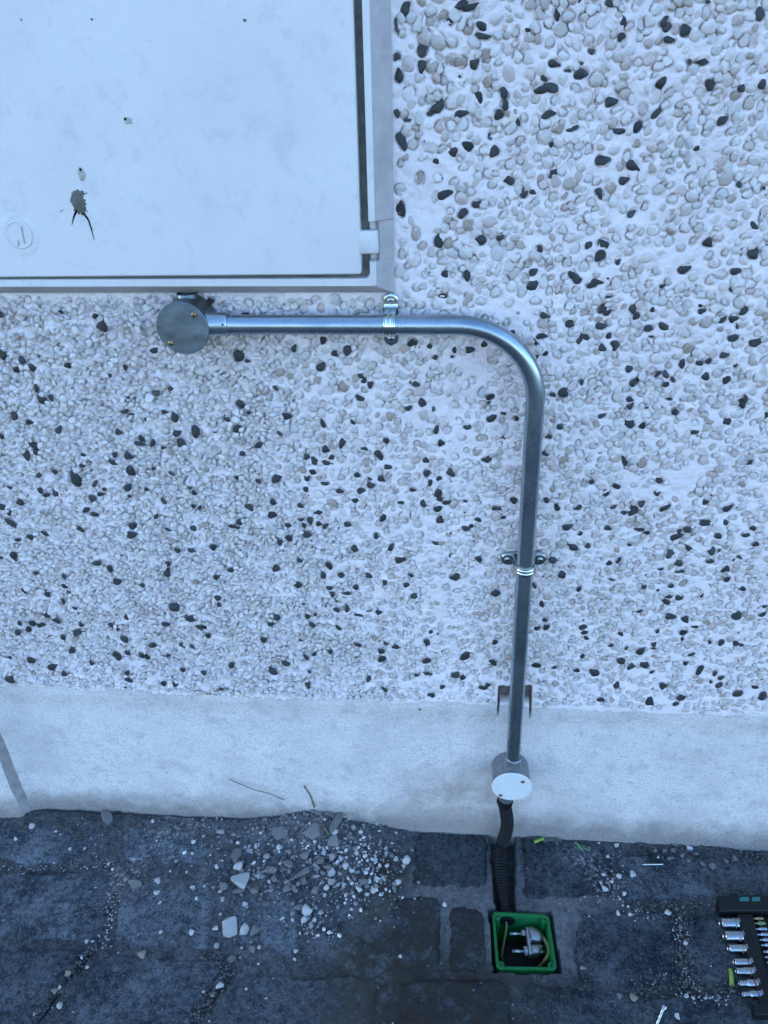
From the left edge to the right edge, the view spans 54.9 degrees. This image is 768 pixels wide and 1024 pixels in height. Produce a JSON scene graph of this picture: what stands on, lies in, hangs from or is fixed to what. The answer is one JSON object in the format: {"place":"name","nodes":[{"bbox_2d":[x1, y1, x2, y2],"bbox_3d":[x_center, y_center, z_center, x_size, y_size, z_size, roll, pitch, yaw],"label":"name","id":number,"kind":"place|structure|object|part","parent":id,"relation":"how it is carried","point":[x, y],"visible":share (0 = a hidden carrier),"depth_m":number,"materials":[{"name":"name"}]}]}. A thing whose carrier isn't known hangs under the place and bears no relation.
{"place":"outdoors","nodes":[
{"label":"outdoors","id":0,"kind":"place"},
{"bbox_2d":[0,810,767,1023],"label":"pavement","id":1,"kind":"structure","parent":0,"point":[63,916],"depth_m":1.32,"materials":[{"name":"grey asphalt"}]},
{"bbox_2d":[51,988,57,994],"bbox_3d":[-0.550,0.800,1.237,0.013,0.007,0.010,11,45,34],"label":"pebble","id":2,"kind":"object","parent":1,"relation":"on","point":[54,990],"visible":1,"depth_m":1.23,"materials":[{"name":"grey stone"}]},
{"bbox_2d":[56,1002,62,1008],"bbox_3d":[-0.534,0.811,1.217,0.009,0.008,0.011,10,16,0],"label":"white chip","id":3,"kind":"object","parent":1,"relation":"on","point":[59,1005],"visible":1,"depth_m":1.21,"materials":[{"name":"white stone"}]},
{"bbox_2d":[64,970,70,975],"bbox_3d":[-0.539,0.785,1.259,0.013,0.009,0.011,4,31,9],"label":"pebble","id":4,"kind":"object","parent":1,"relation":"on","point":[67,972],"visible":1,"depth_m":1.26,"materials":[{"name":"grey stone"}]},
{"bbox_2d":[101,810,112,824],"bbox_3d":[-0.566,0.625,1.514,0.042,0.005,0.020,35,43,16],"label":"mortar fragment","id":5,"kind":"object","parent":1,"relation":"on","point":[107,818],"visible":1,"depth_m":1.51,"materials":[{"name":"grey concrete"}]},
{"bbox_2d":[128,879,141,887],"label":"mortar fragment","id":6,"kind":"object","parent":1,"relation":"on","point":[134,883],"visible":1,"depth_m":1.39,"materials":[{"name":"grey concrete"}]},
{"bbox_2d":[138,949,145,958],"bbox_3d":[-0.418,0.766,1.284,0.019,0.010,0.015,4,31,37],"label":"pebble","id":7,"kind":"object","parent":1,"relation":"on","point":[141,954],"visible":1,"depth_m":1.28,"materials":[{"name":"beige stone"}]},
{"bbox_2d":[154,877,159,883],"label":"white chip","id":8,"kind":"object","parent":1,"relation":"on","point":[157,880],"visible":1,"depth_m":1.40,"materials":[{"name":"white stone"}]},
{"bbox_2d":[216,982,223,988],"bbox_3d":[-0.276,0.792,1.238,0.013,0.007,0.010,-4,21,-21],"label":"white chip","id":9,"kind":"object","parent":1,"relation":"on","point":[220,985],"visible":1,"depth_m":1.24,"materials":[{"name":"white stone"}]},
{"bbox_2d":[216,829,223,833],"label":"white chip","id":10,"kind":"object","parent":1,"relation":"on","point":[220,831],"visible":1,"depth_m":1.48,"materials":[{"name":"white stone"}]},
{"bbox_2d":[219,882,227,890],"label":"mortar fragment","id":11,"kind":"object","parent":1,"relation":"on","point":[223,886],"visible":1,"depth_m":1.38,"materials":[{"name":"grey concrete"}]},
{"bbox_2d":[222,916,237,937],"bbox_3d":[-0.275,0.741,1.321,0.035,0.010,0.036,27,44,11],"label":"white fragment","id":12,"kind":"object","parent":1,"relation":"on","point":[229,926],"visible":1,"depth_m":1.32,"materials":[{"name":"white stone"}]},
{"bbox_2d":[228,955,235,962],"bbox_3d":[-0.263,0.770,1.274,0.010,0.009,0.012,13,34,23],"label":"grey pebble","id":13,"kind":"object","parent":1,"relation":"on","point":[231,958],"visible":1,"depth_m":1.27,"materials":[{"name":"grey stone"}]},
{"bbox_2d":[231,848,240,862],"bbox_3d":[-0.287,0.666,1.432,0.018,0.014,0.035,9,25,-1],"label":"mortar fragment","id":14,"kind":"object","parent":1,"relation":"on","point":[236,854],"visible":1,"depth_m":1.43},
{"bbox_2d":[233,888,240,892],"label":"mortar fragment","id":15,"kind":"object","parent":1,"relation":"on","point":[237,890],"visible":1,"depth_m":1.37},
{"bbox_2d":[233,861,242,870],"bbox_3d":[-0.279,0.680,1.418,0.020,0.013,0.017,-17,45,-24],"label":"white chip","id":16,"kind":"object","parent":1,"relation":"on","point":[238,865],"visible":1,"depth_m":1.42,"materials":[{"name":"white stone"}]},
{"bbox_2d":[231,872,249,888],"bbox_3d":[-0.273,0.693,1.398,0.035,0.014,0.039,7,29,6],"label":"white fragment","id":17,"kind":"object","parent":1,"relation":"on","point":[239,880],"visible":1,"depth_m":1.39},
{"bbox_2d":[239,922,249,934],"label":"white fragment","id":18,"kind":"object","parent":1,"relation":"on","point":[245,929],"visible":1,"depth_m":1.31,"materials":[{"name":"white stone"}]},
{"bbox_2d":[250,945,254,952],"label":"mortar fragment","id":19,"kind":"object","parent":1,"relation":"on","point":[252,948],"visible":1,"depth_m":1.28,"materials":[{"name":"grey concrete"}]},
{"bbox_2d":[250,886,257,893],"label":"mortar fragment","id":20,"kind":"object","parent":1,"relation":"on","point":[254,890],"visible":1,"depth_m":1.37,"materials":[{"name":"grey concrete"}]},
{"bbox_2d":[250,924,259,935],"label":"mortar fragment","id":21,"kind":"object","parent":1,"relation":"on","point":[255,928],"visible":1,"depth_m":1.31,"materials":[{"name":"grey concrete"}]},
{"bbox_2d":[263,853,269,858],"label":"white chip","id":22,"kind":"object","parent":1,"relation":"on","point":[266,855],"visible":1,"depth_m":1.43,"materials":[{"name":"white stone"}]},
{"bbox_2d":[123,810,420,937],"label":"rubble crumbs","id":23,"kind":"object","parent":1,"relation":"on","point":[288,870],"visible":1,"depth_m":1.42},
{"bbox_2d":[268,866,276,873],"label":"mortar fragment","id":24,"kind":"object","parent":1,"relation":"on","point":[272,869],"visible":1,"depth_m":1.41,"materials":[{"name":"grey stone"}]},
{"bbox_2d":[270,875,277,881],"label":"mortar fragment","id":25,"kind":"object","parent":1,"relation":"on","point":[273,878],"visible":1,"depth_m":1.39,"materials":[{"name":"grey stone"}]},
{"bbox_2d":[271,826,287,839],"bbox_3d":[-0.204,0.633,1.462,0.033,0.006,0.027,-22,37,-31],"label":"mortar fragment","id":26,"kind":"object","parent":1,"relation":"on","point":[278,833],"visible":1,"depth_m":1.46,"materials":[{"name":"grey concrete"}]},
{"bbox_2d":[283,885,291,891],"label":"mortar fragment","id":27,"kind":"object","parent":1,"relation":"on","point":[286,888],"visible":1,"depth_m":1.38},
{"bbox_2d":[284,860,292,867],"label":"mortar fragment","id":28,"kind":"object","parent":1,"relation":"on","point":[289,863],"visible":1,"depth_m":1.42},
{"bbox_2d":[294,905,302,910],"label":"mortar fragment","id":29,"kind":"object","parent":1,"relation":"on","point":[298,907],"visible":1,"depth_m":1.35,"materials":[{"name":"grey concrete"}]},
{"bbox_2d":[290,867,309,879],"bbox_3d":[-0.161,0.688,1.405,0.042,0.007,0.014,-17,35,-32],"label":"mortar fragment","id":30,"kind":"object","parent":1,"relation":"on","point":[301,873],"visible":1,"depth_m":1.40,"materials":[{"name":"grey concrete"}]},
{"bbox_2d":[299,852,307,859],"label":"mortar fragment","id":31,"kind":"object","parent":1,"relation":"on","point":[303,856],"visible":1,"depth_m":1.43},
{"bbox_2d":[300,876,306,884],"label":"mortar fragment","id":32,"kind":"object","parent":1,"relation":"on","point":[303,880],"visible":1,"depth_m":1.39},
{"bbox_2d":[301,915,306,922],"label":"white chip","id":33,"kind":"object","parent":1,"relation":"on","point":[304,918],"visible":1,"depth_m":1.33,"materials":[{"name":"white stone"}]},
{"bbox_2d":[302,904,311,915],"bbox_3d":[-0.141,0.724,1.342,0.019,0.012,0.017,21,38,32],"label":"white chip","id":34,"kind":"object","parent":1,"relation":"on","point":[306,910],"visible":1,"depth_m":1.34,"materials":[{"name":"white stone"}]},
{"bbox_2d":[303,823,319,839],"bbox_3d":[-0.137,0.623,1.444,0.029,0.007,0.033,25,40,37],"label":"mortar fragment","id":35,"kind":"object","parent":1,"relation":"on","point":[311,831],"visible":1,"depth_m":1.44,"materials":[{"name":"grey concrete"}]},
{"bbox_2d":[303,785,329,834],"bbox_3d":[-0.130,0.581,1.442,0.023,0.104,0.057,-20,36,-29],"label":"dry stalk","id":36,"kind":"object","parent":1,"relation":"on","point":[322,824],"visible":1,"depth_m":1.45,"materials":[{"name":"brown plant"}]},
{"bbox_2d":[310,809,322,814],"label":"mortar fragment","id":37,"kind":"object","parent":1,"relation":"on","point":[316,811],"visible":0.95,"depth_m":1.47,"materials":[{"name":"grey concrete"}]},
{"bbox_2d":[317,856,323,863],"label":"mortar fragment","id":38,"kind":"object","parent":1,"relation":"on","point":[320,859],"visible":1,"depth_m":1.42,"materials":[{"name":"grey concrete"}]},
{"bbox_2d":[323,865,331,869],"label":"mortar fragment","id":39,"kind":"object","parent":1,"relation":"on","point":[328,867],"visible":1,"depth_m":1.41,"materials":[{"name":"grey concrete"}]},
{"bbox_2d":[327,868,334,876],"bbox_3d":[-0.100,0.687,1.406,0.016,0.009,0.014,-24,38,-32],"label":"white chip","id":40,"kind":"object","parent":1,"relation":"on","point":[331,873],"visible":1,"depth_m":1.40,"materials":[{"name":"white stone"}]},
{"bbox_2d":[328,878,334,884],"bbox_3d":[-0.099,0.695,1.390,0.015,0.012,0.014,5,32,11],"label":"white chip","id":41,"kind":"object","parent":1,"relation":"on","point":[331,881],"visible":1,"depth_m":1.39,"materials":[{"name":"white stone"}]},
{"bbox_2d":[327,811,335,818],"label":"mortar fragment","id":42,"kind":"object","parent":1,"relation":"on","point":[332,814],"visible":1,"depth_m":1.47,"materials":[{"name":"grey stone"}]},
{"bbox_2d":[329,853,335,860],"bbox_3d":[-0.100,0.668,1.432,0.013,0.010,0.016,-6,28,-1],"label":"white chip","id":43,"kind":"object","parent":1,"relation":"on","point":[332,856],"visible":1,"depth_m":1.43,"materials":[{"name":"white stone"}]},
{"bbox_2d":[327,834,338,845],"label":"mortar fragment","id":44,"kind":"object","parent":1,"relation":"on","point":[333,840],"visible":1,"depth_m":1.45,"materials":[{"name":"grey concrete"}]},
{"bbox_2d":[330,812,342,833],"bbox_3d":[-0.095,0.614,1.458,0.015,0.012,0.052,-6,28,25],"label":"mortar fragment","id":45,"kind":"object","parent":1,"relation":"on","point":[336,821],"visible":1,"depth_m":1.46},
{"bbox_2d":[346,833,353,838],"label":"mortar fragment","id":46,"kind":"object","parent":1,"relation":"on","point":[349,835],"visible":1,"depth_m":1.45,"materials":[{"name":"grey concrete"}]},
{"bbox_2d":[359,879,368,884],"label":"mortar fragment","id":47,"kind":"object","parent":1,"relation":"on","point":[363,881],"visible":1,"depth_m":1.38,"materials":[{"name":"grey concrete"}]},
{"bbox_2d":[0,812,728,1023],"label":"white grit","id":48,"kind":"object","parent":1,"relation":"on","point":[351,903],"visible":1,"depth_m":1.37,"materials":[{"name":"white gravel"}]},
{"bbox_2d":[1,811,767,1023],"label":"grey grit","id":49,"kind":"object","parent":1,"relation":"on","point":[203,959],"visible":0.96,"depth_m":1.31,"materials":[{"name":"grey gravel"}]},
{"bbox_2d":[402,855,410,864],"bbox_3d":[0.043,0.671,1.425,0.017,0.012,0.015,-20,45,-25],"label":"white chip","id":50,"kind":"object","parent":1,"relation":"on","point":[406,859],"visible":1,"depth_m":1.42,"materials":[{"name":"white stone"}]},
{"bbox_2d":[491,908,556,974],"bbox_3d":[0.246,0.788,1.323,0.105,0.094,0.110,1,31,4],"label":"inspection box","id":51,"kind":"object","parent":1,"relation":"on","point":[517,964],"visible":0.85,"depth_m":1.33,"materials":[{"name":"green plastic"}]},
{"bbox_2d":[501,922,507,961],"bbox_3d":[0.218,0.778,1.339,0.008,0.054,0.048,5,32,11],"label":"earth cable","id":52,"kind":"object","parent":51,"relation":"in","point":[504,939],"visible":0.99,"depth_m":1.33,"materials":[{"name":"plastic"}]},
{"bbox_2d":[509,926,546,958],"bbox_3d":[0.260,0.768,1.321,0.068,0.022,0.049,-1,31,1],"label":"earth clamp","id":53,"kind":"object","parent":51,"relation":"in","point":[533,937],"visible":1,"depth_m":1.31,"materials":[{"name":"metal"}]},
{"bbox_2d":[535,927,549,966],"bbox_3d":[0.279,0.785,1.328,0.032,0.056,0.061,1,31,4],"label":"earth cable","id":54,"kind":"object","parent":51,"relation":"in","point":[544,960],"visible":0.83,"depth_m":1.30,"materials":[{"name":"plastic"}]},
{"bbox_2d":[533,837,543,843],"bbox_3d":[0.304,0.645,1.454,0.022,0.007,0.006,-11,32,-16],"label":"sleeving offcut","id":55,"kind":"object","parent":1,"relation":"on","point":[538,840],"visible":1,"depth_m":1.45,"materials":[{"name":"green plastic"}]},
{"bbox_2d":[630,870,635,876],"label":"white chip","id":56,"kind":"object","parent":1,"relation":"on","point":[632,873],"visible":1,"depth_m":1.39,"materials":[{"name":"white stone"}]},
{"bbox_2d":[630,993,637,1001],"bbox_3d":[0.408,0.793,1.209,0.012,0.007,0.013,-21,36,-29],"label":"pebble","id":57,"kind":"object","parent":1,"relation":"on","point":[633,997],"visible":1,"depth_m":1.21,"materials":[{"name":"grey stone"}]},
{"bbox_2d":[655,1004,666,1023],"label":"long screw","id":58,"kind":"object","parent":1,"relation":"on","point":[663,1008],"visible":1,"depth_m":1.18,"materials":[{"name":"metal"}]},
{"bbox_2d":[709,863,715,869],"bbox_3d":[0.622,0.671,1.402,0.012,0.009,0.012,-14,30,-20],"label":"grey pebble","id":59,"kind":"object","parent":1,"relation":"on","point":[712,866],"visible":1,"depth_m":1.40,"materials":[{"name":"grey stone"}]},
{"bbox_2d":[728,968,734,986],"bbox_3d":[0.578,0.774,1.230,0.007,0.008,0.026,7,32,14],"label":"sleeving offcut","id":60,"kind":"object","parent":1,"relation":"on","point":[731,977],"visible":1,"depth_m":1.23,"materials":[{"name":"green plastic"}]},
{"bbox_2d":[716,895,767,1019],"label":"socket holder","id":61,"kind":"object","parent":1,"relation":"on","point":[743,910],"visible":1,"depth_m":1.29,"materials":[{"name":"black plastic"}]},
{"bbox_2d":[719,918,739,928],"bbox_3d":[0.607,0.723,1.300,0.030,0.018,0.018,-1,31,1],"label":"socket","id":62,"kind":"object","parent":61,"relation":"in","point":[728,923],"visible":1,"depth_m":1.29,"materials":[{"name":"silver metal"}]},
{"bbox_2d":[722,931,743,941],"bbox_3d":[0.605,0.735,1.281,0.030,0.017,0.017,-1,31,1],"label":"socket","id":63,"kind":"object","parent":61,"relation":"in","point":[733,936],"visible":1,"depth_m":1.27,"materials":[{"name":"silver metal"}]},
{"bbox_2d":[727,944,746,952],"bbox_3d":[0.603,0.747,1.264,0.028,0.013,0.013,-1,31,1],"label":"socket","id":64,"kind":"object","parent":61,"relation":"in","point":[736,948],"visible":1,"depth_m":1.26,"materials":[{"name":"silver metal"}]},
{"bbox_2d":[733,958,751,966],"bbox_3d":[0.603,0.758,1.245,0.027,0.012,0.012,-1,31,1],"label":"socket","id":65,"kind":"object","parent":61,"relation":"in","point":[744,962],"visible":1,"depth_m":1.24,"materials":[{"name":"silver metal"}]},
{"bbox_2d":[735,967,754,975],"bbox_3d":[0.601,0.766,1.232,0.028,0.013,0.013,-1,31,1],"label":"socket","id":66,"kind":"object","parent":61,"relation":"in","point":[746,971],"visible":1,"depth_m":1.23,"materials":[{"name":"silver metal"}]},
{"bbox_2d":[738,979,758,987],"bbox_3d":[0.599,0.776,1.216,0.029,0.013,0.013,-1,31,1],"label":"socket","id":67,"kind":"object","parent":61,"relation":"in","point":[750,983],"visible":1,"depth_m":1.21,"materials":[{"name":"silver metal"}]},
{"bbox_2d":[742,990,761,998],"bbox_3d":[0.598,0.784,1.202,0.028,0.012,0.012,-1,31,1],"label":"socket","id":68,"kind":"object","parent":61,"relation":"in","point":[753,994],"visible":1,"depth_m":1.20,"materials":[{"name":"silver metal"}]},
{"bbox_2d":[753,916,763,920],"bbox_3d":[0.660,0.718,1.306,0.019,0.007,0.006,-1,31,1],"label":"screwdriver bit","id":69,"kind":"object","parent":61,"relation":"in","point":[758,918],"visible":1,"depth_m":1.30,"materials":[{"name":"gold metal"}]},
{"bbox_2d":[754,921,765,925],"bbox_3d":[0.660,0.723,1.299,0.019,0.008,0.008,-1,31,1],"label":"screwdriver bit","id":70,"kind":"object","parent":61,"relation":"in","point":[761,923],"visible":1,"depth_m":1.30,"materials":[{"name":"gold metal"}]},
{"bbox_2d":[756,927,766,930],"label":"screwdriver bit","id":71,"kind":"object","parent":61,"relation":"in","point":[762,928],"visible":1,"depth_m":1.29,"materials":[{"name":"silver metal"}]},
{"bbox_2d":[757,932,767,936],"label":"screwdriver bit","id":72,"kind":"object","parent":61,"relation":"in","point":[763,934],"visible":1,"depth_m":1.28,"materials":[{"name":"silver metal"}]},
{"label":"ground","id":73,"kind":"structure","parent":0,"visible":0},
{"bbox_2d":[0,0,767,850],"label":"pebbledash wall","id":74,"kind":"structure","parent":73,"relation":"on","point":[290,548],"depth_m":1.09,"materials":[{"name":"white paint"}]},
{"bbox_2d":[156,292,229,353],"bbox_3d":[-0.242,-0.245,0.954,0.089,0.069,0.053,1,31,4],"label":"junction box","id":75,"kind":"object","parent":74,"relation":"attached to","point":[189,323],"visible":0.98,"depth_m":0.93,"materials":[{"name":"silver metal"}]},
{"bbox_2d":[0,0,394,292],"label":"meter cabinet","id":76,"kind":"object","parent":74,"relation":"attached to","point":[197,146],"visible":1,"depth_m":0.85,"materials":[{"name":"plastic"}]},
{"bbox_3d":[-0.298,-0.534,0.798,0.537,0.545,0.024,1,31,4],"label":"door","id":77,"kind":"part","parent":76,"relation":"part of","materials":[{"name":"plastic"}]},
{"bbox_2d":[229,779,283,799],"bbox_3d":[-0.239,0.565,1.458,0.120,0.104,0.030,-5,31,-7],"label":"dry stalk","id":78,"kind":"object","parent":74,"relation":"attached to","point":[256,790],"visible":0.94,"depth_m":1.44,"materials":[{"name":"brown plant"}]},
{"bbox_2d":[227,315,544,761],"bbox_3d":[0.017,0.106,1.136,0.438,0.822,0.025,1,31,4],"label":"conduit","id":79,"kind":"object","parent":74,"relation":"attached to","point":[514,348],"visible":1,"depth_m":0.94,"materials":[{"name":"silver metal"}]},
{"bbox_2d":[383,292,398,345],"bbox_3d":[0.008,-0.239,0.938,0.019,0.069,0.046,1,31,4],"label":"pipe saddle","id":80,"kind":"object","parent":74,"relation":"attached to","point":[391,306],"visible":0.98,"depth_m":0.93,"materials":[{"name":"metal"}]},
{"bbox_2d":[492,753,531,803],"bbox_3d":[0.231,0.486,1.348,0.072,0.121,0.052,1,31,4],"label":"junction box","id":81,"kind":"object","parent":74,"relation":"attached to","point":[511,782],"visible":0.92,"depth_m":1.32,"materials":[{"name":"white plastic"}]},
{"bbox_2d":[494,797,513,911],"bbox_3d":[0.225,0.634,1.369,0.036,0.182,0.144,1,31,4],"label":"flexible conduit","id":82,"kind":"object","parent":81,"relation":"attached to","point":[501,852],"visible":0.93,"depth_m":1.39,"materials":[{"name":"black plastic"}]},
{"bbox_2d":[501,551,545,577],"bbox_3d":[0.211,0.080,1.113,0.069,0.019,0.046,0,31,5],"label":"pipe saddle","id":83,"kind":"object","parent":74,"relation":"attached to","point":[508,557],"visible":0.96,"depth_m":1.12,"materials":[{"name":"metal"}]}
]}

